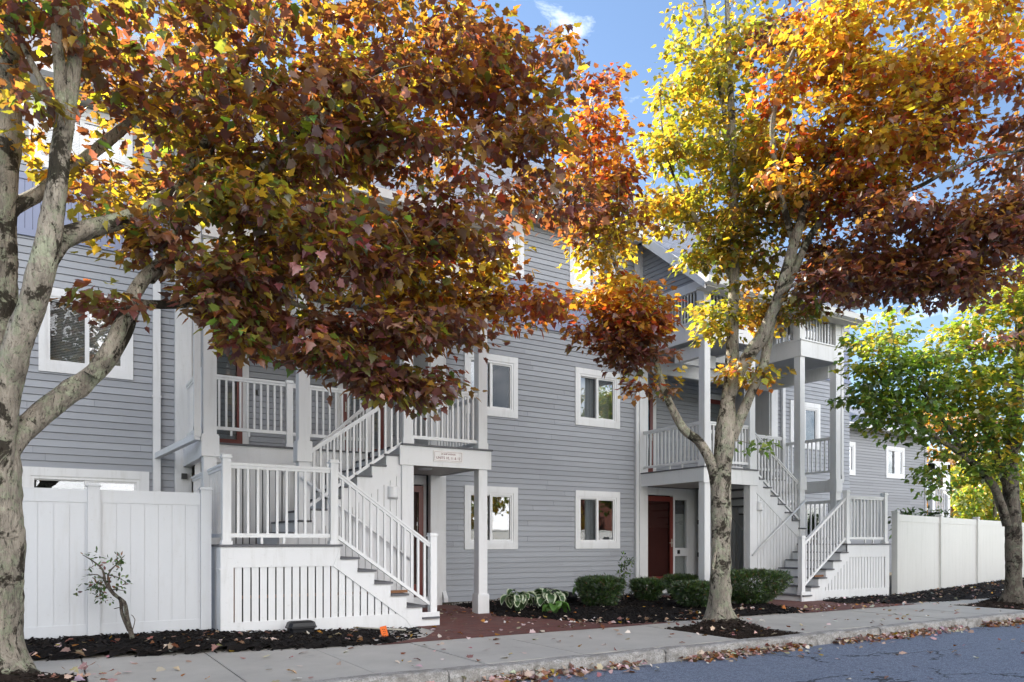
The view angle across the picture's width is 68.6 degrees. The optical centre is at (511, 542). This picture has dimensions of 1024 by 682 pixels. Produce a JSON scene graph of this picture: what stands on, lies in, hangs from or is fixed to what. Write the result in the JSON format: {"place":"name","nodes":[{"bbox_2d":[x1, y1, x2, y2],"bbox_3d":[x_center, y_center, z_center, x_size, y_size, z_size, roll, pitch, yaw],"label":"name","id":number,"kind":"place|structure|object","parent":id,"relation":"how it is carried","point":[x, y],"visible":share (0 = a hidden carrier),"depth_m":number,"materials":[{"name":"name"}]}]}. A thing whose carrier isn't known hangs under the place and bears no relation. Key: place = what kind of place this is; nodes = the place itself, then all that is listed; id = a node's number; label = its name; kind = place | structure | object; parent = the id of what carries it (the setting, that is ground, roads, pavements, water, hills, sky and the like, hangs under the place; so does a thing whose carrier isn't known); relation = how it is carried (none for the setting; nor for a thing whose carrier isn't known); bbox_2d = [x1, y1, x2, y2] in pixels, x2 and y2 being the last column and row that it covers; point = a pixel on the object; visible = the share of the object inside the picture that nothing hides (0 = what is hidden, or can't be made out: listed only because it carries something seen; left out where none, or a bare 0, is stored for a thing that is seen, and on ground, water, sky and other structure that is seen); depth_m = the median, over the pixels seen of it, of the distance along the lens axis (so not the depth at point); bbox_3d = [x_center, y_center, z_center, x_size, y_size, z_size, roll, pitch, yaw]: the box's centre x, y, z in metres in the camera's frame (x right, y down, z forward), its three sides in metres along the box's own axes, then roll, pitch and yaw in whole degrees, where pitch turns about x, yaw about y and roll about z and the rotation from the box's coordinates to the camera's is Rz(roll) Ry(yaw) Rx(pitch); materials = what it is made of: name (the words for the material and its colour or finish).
{"place":"outdoors","nodes":[
{"label":"outdoors","id":0,"kind":"place"},
{"bbox_2d":[378,604,673,644],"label":"brick path","id":1,"kind":"structure","parent":0,"point":[474,625],"depth_m":11.18,"materials":[{"name":"red brick"}]},
{"bbox_2d":[431,607,605,638],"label":"fallen leaves","id":2,"kind":"object","parent":1,"relation":"on","point":[601,624],"visible":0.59,"depth_m":11.47,"materials":[{"name":"brown plant"}]},
{"bbox_2d":[32,596,1023,681],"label":"sidewalk","id":3,"kind":"structure","parent":0,"point":[254,665],"depth_m":8.48,"materials":[{"name":"concrete"}]},
{"bbox_2d":[0,669,87,681],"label":"mulch","id":4,"kind":"object","parent":3,"relation":"on","point":[26,677],"visible":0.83,"depth_m":6.51,"materials":[{"name":"soil"}]},
{"bbox_2d":[31,662,120,681],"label":"fallen leaves","id":5,"kind":"object","parent":4,"relation":"on","point":[84,666],"visible":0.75,"depth_m":6.67,"materials":[{"name":"brown plant"}]},
{"bbox_2d":[0,0,619,674],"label":"maple tree","id":6,"kind":"object","parent":4,"relation":"on","point":[226,176],"visible":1,"depth_m":7.45,"materials":[{"name":"orange plant"}]},
{"bbox_2d":[24,626,430,660],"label":"mulch","id":7,"kind":"object","parent":3,"relation":"on","point":[139,644],"visible":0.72,"depth_m":8.76,"materials":[{"name":"black soil"}]},
{"bbox_2d":[73,546,134,638],"bbox_3d":[-4.769,0.586,8.744,0.689,1.095,0.341,0,0,23],"label":"leaning shrub","id":8,"kind":"object","parent":7,"relation":"on","point":[124,614],"visible":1,"depth_m":8.74,"materials":[{"name":"brown plant"}]},
{"bbox_2d":[29,626,447,657],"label":"fallen leaves","id":9,"kind":"object","parent":7,"relation":"on","point":[171,645],"visible":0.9,"depth_m":8.61,"materials":[{"name":"brown plant"}]},
{"bbox_2d":[285,620,316,634],"bbox_3d":[-2.780,1.122,9.880,0.380,0.172,0.260,0,0,-32],"label":"utility box","id":10,"kind":"object","parent":7,"relation":"on","point":[304,626],"visible":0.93,"depth_m":9.79,"materials":[{"name":"black plastic"}]},
{"bbox_2d":[380,626,387,636],"bbox_3d":[-1.664,1.183,9.747,0.113,0.201,0.012,0,0,0],"label":"marker flag","id":11,"kind":"object","parent":7,"relation":"on","point":[383,630],"visible":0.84,"depth_m":9.75,"materials":[{"name":"orange plastic"}]},
{"bbox_2d":[353,627,418,630],"bbox_3d":[-1.819,1.204,10.447,1.124,0.037,0.030,0,0,16],"label":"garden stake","id":12,"kind":"object","parent":7,"relation":"on","point":[388,628],"visible":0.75,"depth_m":10.40,"materials":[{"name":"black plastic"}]},
{"bbox_2d":[99,597,1023,681],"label":"fallen leaves","id":13,"kind":"object","parent":3,"relation":"on","point":[161,668],"visible":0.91,"depth_m":9.11,"materials":[{"name":"brown plant"}]},
{"bbox_2d":[448,592,808,623],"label":"mulch","id":14,"kind":"object","parent":3,"relation":"on","point":[661,608],"visible":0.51,"depth_m":12.95,"materials":[{"name":"black soil"}]},
{"bbox_2d":[500,589,536,610],"bbox_3d":[0.075,1.014,13.048,0.632,0.416,0.534,0,0,-32],"label":"hosta plant","id":15,"kind":"object","parent":14,"relation":"on","point":[519,601],"visible":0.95,"depth_m":13.01,"materials":[{"name":"green plant"}]},
{"bbox_2d":[447,593,632,604],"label":"gravel","id":16,"kind":"structure","parent":14,"relation":"on","point":[499,599],"depth_m":15.08,"materials":[{"name":"stone"}]},
{"bbox_2d":[532,588,568,607],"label":"hosta plant","id":17,"kind":"object","parent":14,"relation":"on","point":[547,597],"visible":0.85,"depth_m":13.13,"materials":[{"name":"green plant"}]},
{"bbox_2d":[542,601,569,612],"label":"hosta plant","id":18,"kind":"object","parent":14,"relation":"on","point":[557,606],"visible":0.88,"depth_m":12.69,"materials":[{"name":"green plant"}]},
{"bbox_2d":[544,588,576,600],"bbox_3d":[1.003,1.083,15.649,0.193,0.204,1.293,0,0,-23],"label":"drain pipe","id":19,"kind":"object","parent":14,"relation":"on","point":[571,597],"visible":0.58,"depth_m":15.07,"materials":[{"name":"black plastic"}]},
{"bbox_2d":[574,573,626,605],"bbox_3d":[1.663,0.906,14.143,1.050,0.709,1.002,0,0,-32],"label":"yew bush","id":20,"kind":"object","parent":14,"relation":"on","point":[611,587],"visible":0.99,"depth_m":13.90,"materials":[{"name":"green plant"}]},
{"bbox_2d":[615,551,634,595],"bbox_3d":[2.192,0.646,14.617,0.467,0.948,0.252,0,0,6],"label":"rose sapling","id":21,"kind":"object","parent":14,"relation":"on","point":[624,564],"visible":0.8,"depth_m":14.58,"materials":[{"name":"green plant"}]},
{"bbox_2d":[627,576,667,600],"bbox_3d":[2.756,0.960,15.230,0.812,0.599,0.812,0,0,-32],"label":"yew bush","id":22,"kind":"object","parent":14,"relation":"on","point":[654,589],"visible":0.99,"depth_m":15.04,"materials":[{"name":"green plant"}]},
{"bbox_2d":[661,572,698,596],"bbox_3d":[3.678,0.952,16.356,0.889,0.616,0.969,0,0,12],"label":"yew bush","id":23,"kind":"object","parent":14,"relation":"on","point":[676,577],"visible":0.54,"depth_m":16.19,"materials":[{"name":"green plant"}]},
{"bbox_2d":[666,579,709,607],"bbox_3d":[3.401,0.963,13.980,0.999,0.596,1.009,0,0,-32],"label":"yew bush","id":24,"kind":"object","parent":14,"relation":"on","point":[699,590],"visible":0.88,"depth_m":13.75,"materials":[{"name":"green plant"}]},
{"bbox_2d":[709,567,794,603],"bbox_3d":[4.653,0.866,14.599,1.967,0.796,1.325,0,0,-32],"label":"yew bush","id":25,"kind":"object","parent":14,"relation":"on","point":[771,588],"visible":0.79,"depth_m":14.24,"materials":[{"name":"green plant"}]},
{"bbox_2d":[449,593,818,623],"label":"fallen leaves","id":26,"kind":"object","parent":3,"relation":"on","point":[647,618],"visible":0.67,"depth_m":12.51,"materials":[{"name":"brown plant"}]},
{"bbox_2d":[664,618,798,638],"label":"mulch","id":27,"kind":"object","parent":3,"relation":"on","point":[748,630],"visible":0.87,"depth_m":10.57,"materials":[{"name":"soil"}]},
{"bbox_2d":[653,617,805,634],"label":"fallen leaves","id":28,"kind":"object","parent":27,"relation":"on","point":[713,627],"visible":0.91,"depth_m":10.92,"materials":[{"name":"brown plant"}]},
{"bbox_2d":[535,0,1023,621],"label":"maple tree","id":29,"kind":"object","parent":3,"relation":"on","point":[783,186],"visible":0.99,"depth_m":10.49,"materials":[{"name":"orange plant"}]},
{"bbox_2d":[823,577,1023,603],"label":"mulch","id":30,"kind":"object","parent":3,"relation":"on","point":[931,595],"visible":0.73,"depth_m":16.77,"materials":[{"name":"black soil"}]},
{"bbox_2d":[833,578,1023,604],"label":"fallen leaves","id":31,"kind":"object","parent":30,"relation":"on","point":[904,603],"visible":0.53,"depth_m":17.37,"materials":[{"name":"brown plant"}]},
{"bbox_2d":[950,597,1023,609],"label":"mulch","id":32,"kind":"object","parent":3,"relation":"on","point":[991,603],"visible":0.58,"depth_m":14.75,"materials":[{"name":"soil"}]},
{"bbox_2d":[825,111,1023,603],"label":"maple tree","id":33,"kind":"object","parent":32,"relation":"on","point":[979,381],"visible":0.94,"depth_m":14.77,"materials":[{"name":"green plant"}]},
{"bbox_2d":[37,0,1023,509],"label":"sky","id":34,"kind":"structure","parent":0,"point":[621,31],"materials":[{"name":"blue"}]},
{"bbox_2d":[414,572,891,596],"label":"yard ground","id":35,"kind":"structure","parent":0,"point":[890,582],"depth_m":22.54,"materials":[{"name":"soil"}]},
{"bbox_2d":[22,483,212,639],"bbox_3d":[-6.264,0.305,8.472,5.419,2.050,0.164,0,0,-32],"label":"vinyl fence","id":36,"kind":"object","parent":35,"relation":"on","point":[161,541],"visible":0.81,"depth_m":9.29,"materials":[{"name":"white plastic"}]},
{"bbox_2d":[183,173,492,632],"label":"porch staircase","id":37,"kind":"structure","parent":35,"relation":"on","point":[302,528],"depth_m":11.42,"materials":[{"name":"white paint"}]},
{"bbox_2d":[387,486,397,499],"bbox_3d":[-1.924,-0.810,12.201,0.180,0.220,0.089,0,0,-32],"label":"wall lamp","id":38,"kind":"object","parent":37,"relation":"attached to","point":[392,492],"visible":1,"depth_m":12.17,"materials":[{"name":"white plastic"}]},
{"bbox_2d":[433,450,462,462],"bbox_3d":[-1.079,-1.446,12.684,0.555,0.183,0.017,0,0,-32],"label":"address plaque","id":39,"kind":"object","parent":37,"relation":"attached to","point":[447,456],"visible":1,"depth_m":12.67,"materials":[{"name":"white plastic"}]},
{"bbox_2d":[17,5,870,607],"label":"apartment building","id":40,"kind":"structure","parent":35,"relation":"on","point":[569,499],"depth_m":15.78,"materials":[{"name":"grey"}]},
{"bbox_2d":[29,95,132,241],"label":"window","id":41,"kind":"structure","parent":40,"relation":"in","point":[78,139],"depth_m":11.86,"materials":[{"name":"white paint"}]},
{"bbox_2d":[22,466,148,490],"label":"patio door","id":42,"kind":"structure","parent":40,"relation":"in","point":[36,477],"depth_m":11.84,"materials":[{"name":"white paint"}]},
{"bbox_2d":[38,287,135,380],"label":"window","id":43,"kind":"structure","parent":40,"relation":"in","point":[67,344],"depth_m":11.71,"materials":[{"name":"white paint"}]},
{"bbox_2d":[217,337,242,443],"bbox_3d":[-5.456,-2.815,13.883,0.880,2.230,0.165,0,0,-32],"label":"porch door","id":44,"kind":"structure","parent":40,"relation":"in","point":[239,372],"depth_m":14.04,"materials":[{"name":"brown wood"}]},
{"bbox_2d":[343,359,384,457],"bbox_3d":[-3.041,-2.750,15.376,0.900,2.100,0.165,0,0,-32],"label":"porch door","id":45,"kind":"structure","parent":40,"relation":"in","point":[344,395],"depth_m":15.45,"materials":[{"name":"brown wood"}]},
{"bbox_2d":[414,486,423,594],"bbox_3d":[-2.160,-0.033,14.627,0.910,2.155,0.165,0,0,-32],"label":"entry door","id":46,"kind":"structure","parent":40,"relation":"in","point":[418,490],"depth_m":14.81,"materials":[{"name":"red wood"}]},
{"bbox_2d":[426,485,517,558],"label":"window","id":47,"kind":"structure","parent":40,"relation":"in","point":[502,502],"depth_m":15.80,"materials":[{"name":"white paint"}]},
{"bbox_2d":[464,351,518,426],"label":"window","id":48,"kind":"structure","parent":40,"relation":"in","point":[502,371],"depth_m":15.80,"materials":[{"name":"white paint"}]},
{"bbox_2d":[490,225,523,277],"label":"window","id":49,"kind":"structure","parent":40,"relation":"in","point":[520,259],"depth_m":15.90,"materials":[{"name":"white paint"}]},
{"bbox_2d":[527,490,619,551],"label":"window","id":50,"kind":"structure","parent":40,"relation":"in","point":[597,513],"depth_m":17.11,"materials":[{"name":"white paint"}]},
{"bbox_2d":[528,367,619,438],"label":"window","id":51,"kind":"structure","parent":40,"relation":"in","point":[597,404],"depth_m":17.07,"materials":[{"name":"white paint"}]},
{"bbox_2d":[569,238,618,292],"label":"window","id":52,"kind":"structure","parent":40,"relation":"in","point":[572,277],"depth_m":16.87,"materials":[{"name":"white paint"}]},
{"bbox_2d":[648,399,652,471],"bbox_3d":[3.274,-2.750,19.234,0.900,2.100,0.085,0,0,-32],"label":"porch door","id":53,"kind":"structure","parent":40,"relation":"in","point":[650,401],"depth_m":19.43,"materials":[{"name":"glass"}]},
{"bbox_2d":[648,496,672,585],"bbox_3d":[3.530,-0.033,18.146,0.910,2.155,0.165,0,0,-32],"label":"entry door","id":54,"kind":"structure","parent":40,"relation":"in","point":[660,508],"depth_m":18.21,"materials":[{"name":"red wood"}]},
{"bbox_2d":[692,294,718,369],"bbox_3d":[5.306,-5.700,20.511,1.000,2.000,0.050,0,0,-32],"label":"balcony door","id":55,"kind":"structure","parent":40,"relation":"in","point":[692,294],"depth_m":20.27,"materials":[{"name":"brown wood"}]},
{"bbox_2d":[710,399,720,421],"bbox_3d":[5.669,-2.815,20.762,0.880,2.230,0.165,0,0,-32],"label":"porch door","id":56,"kind":"structure","parent":40,"relation":"in","point":[712,401],"depth_m":20.67,"materials":[{"name":"brown wood"}]},
{"bbox_2d":[789,400,820,449],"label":"window","id":57,"kind":"structure","parent":40,"relation":"in","point":[812,410],"depth_m":21.09,"materials":[{"name":"white paint"}]},
{"bbox_2d":[786,500,825,542],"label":"patio door","id":58,"kind":"structure","parent":40,"relation":"in","point":[808,505],"depth_m":21.73,"materials":[{"name":"white paint"}]},
{"bbox_2d":[641,282,890,601],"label":"porch staircase","id":59,"kind":"structure","parent":35,"relation":"on","point":[835,562],"depth_m":17.07,"materials":[{"name":"white paint"}]},
{"bbox_2d":[698,490,698,575],"bbox_3d":[4.713,0.000,18.351,0.042,2.600,0.420,0,0,-32],"label":"storage door","id":60,"kind":"structure","parent":59,"relation":"in","point":[698,490],"depth_m":18.51,"materials":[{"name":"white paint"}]},
{"bbox_2d":[757,501,763,510],"bbox_3d":[5.595,-0.810,16.850,0.180,0.220,0.089,0,0,-32],"label":"wall lamp","id":61,"kind":"object","parent":59,"relation":"attached to","point":[760,505],"visible":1,"depth_m":16.81,"materials":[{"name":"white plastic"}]},
{"bbox_2d":[849,406,949,571],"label":"building wing","id":62,"kind":"structure","parent":35,"relation":"on","point":[875,470],"depth_m":30.39,"materials":[{"name":"grey wood"}]},
{"bbox_2d":[849,442,855,474],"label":"window","id":63,"kind":"structure","parent":62,"relation":"in","point":[852,447],"depth_m":29.09,"materials":[{"name":"white paint"}]},
{"bbox_2d":[885,446,904,478],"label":"window","id":64,"kind":"structure","parent":62,"relation":"in","point":[895,456],"depth_m":30.83,"materials":[{"name":"white paint"}]},
{"bbox_2d":[888,506,926,538],"bbox_3d":[10.644,0.160,20.300,1.222,2.279,0.534,0,0,-2],"label":"garden shrub","id":65,"kind":"object","parent":35,"relation":"on","point":[910,511],"visible":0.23,"depth_m":20.26,"materials":[{"name":"green plant"}]},
{"bbox_2d":[918,505,958,517],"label":"garden shrub","id":66,"kind":"object","parent":35,"relation":"on","point":[937,512],"visible":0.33,"depth_m":20.79,"materials":[{"name":"green plant"}]},
{"bbox_2d":[890,511,1023,593],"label":"vinyl fence","id":67,"kind":"object","parent":35,"relation":"on","point":[940,551],"visible":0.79,"depth_m":19.66,"materials":[{"name":"white plastic"}]},
{"bbox_2d":[510,623,1023,681],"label":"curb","id":68,"kind":"structure","parent":0,"point":[942,662],"depth_m":8.52,"materials":[{"name":"concrete"}]},
{"bbox_2d":[303,611,1023,681],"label":"kerb","id":69,"kind":"structure","parent":68,"relation":"on","point":[651,655],"depth_m":8.61,"materials":[{"name":"concrete"}]},
{"bbox_2d":[429,617,1023,681],"bbox_3d":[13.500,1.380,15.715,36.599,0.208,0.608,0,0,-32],"label":"fallen leaves","id":70,"kind":"object","parent":68,"relation":"on","point":[542,673],"visible":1,"depth_m":9.18,"materials":[{"name":"brown plant"}]},
{"bbox_2d":[661,595,913,612],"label":"brick path","id":71,"kind":"structure","parent":0,"point":[800,604],"depth_m":14.95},
{"bbox_2d":[797,601,893,610],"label":"fallen leaves","id":72,"kind":"object","parent":71,"relation":"on","point":[805,606],"visible":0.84,"depth_m":14.28,"materials":[{"name":"brown plant"}]},
{"bbox_2d":[914,410,1003,516],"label":"tree","id":73,"kind":"object","parent":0,"point":[950,461],"visible":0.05,"depth_m":68.63,"materials":[{"name":"plant"}]},
{"bbox_2d":[950,452,1023,522],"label":"autumn tree","id":74,"kind":"object","parent":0,"point":[977,502],"visible":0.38,"depth_m":58.19,"materials":[{"name":"yellow plant"}]}
]}

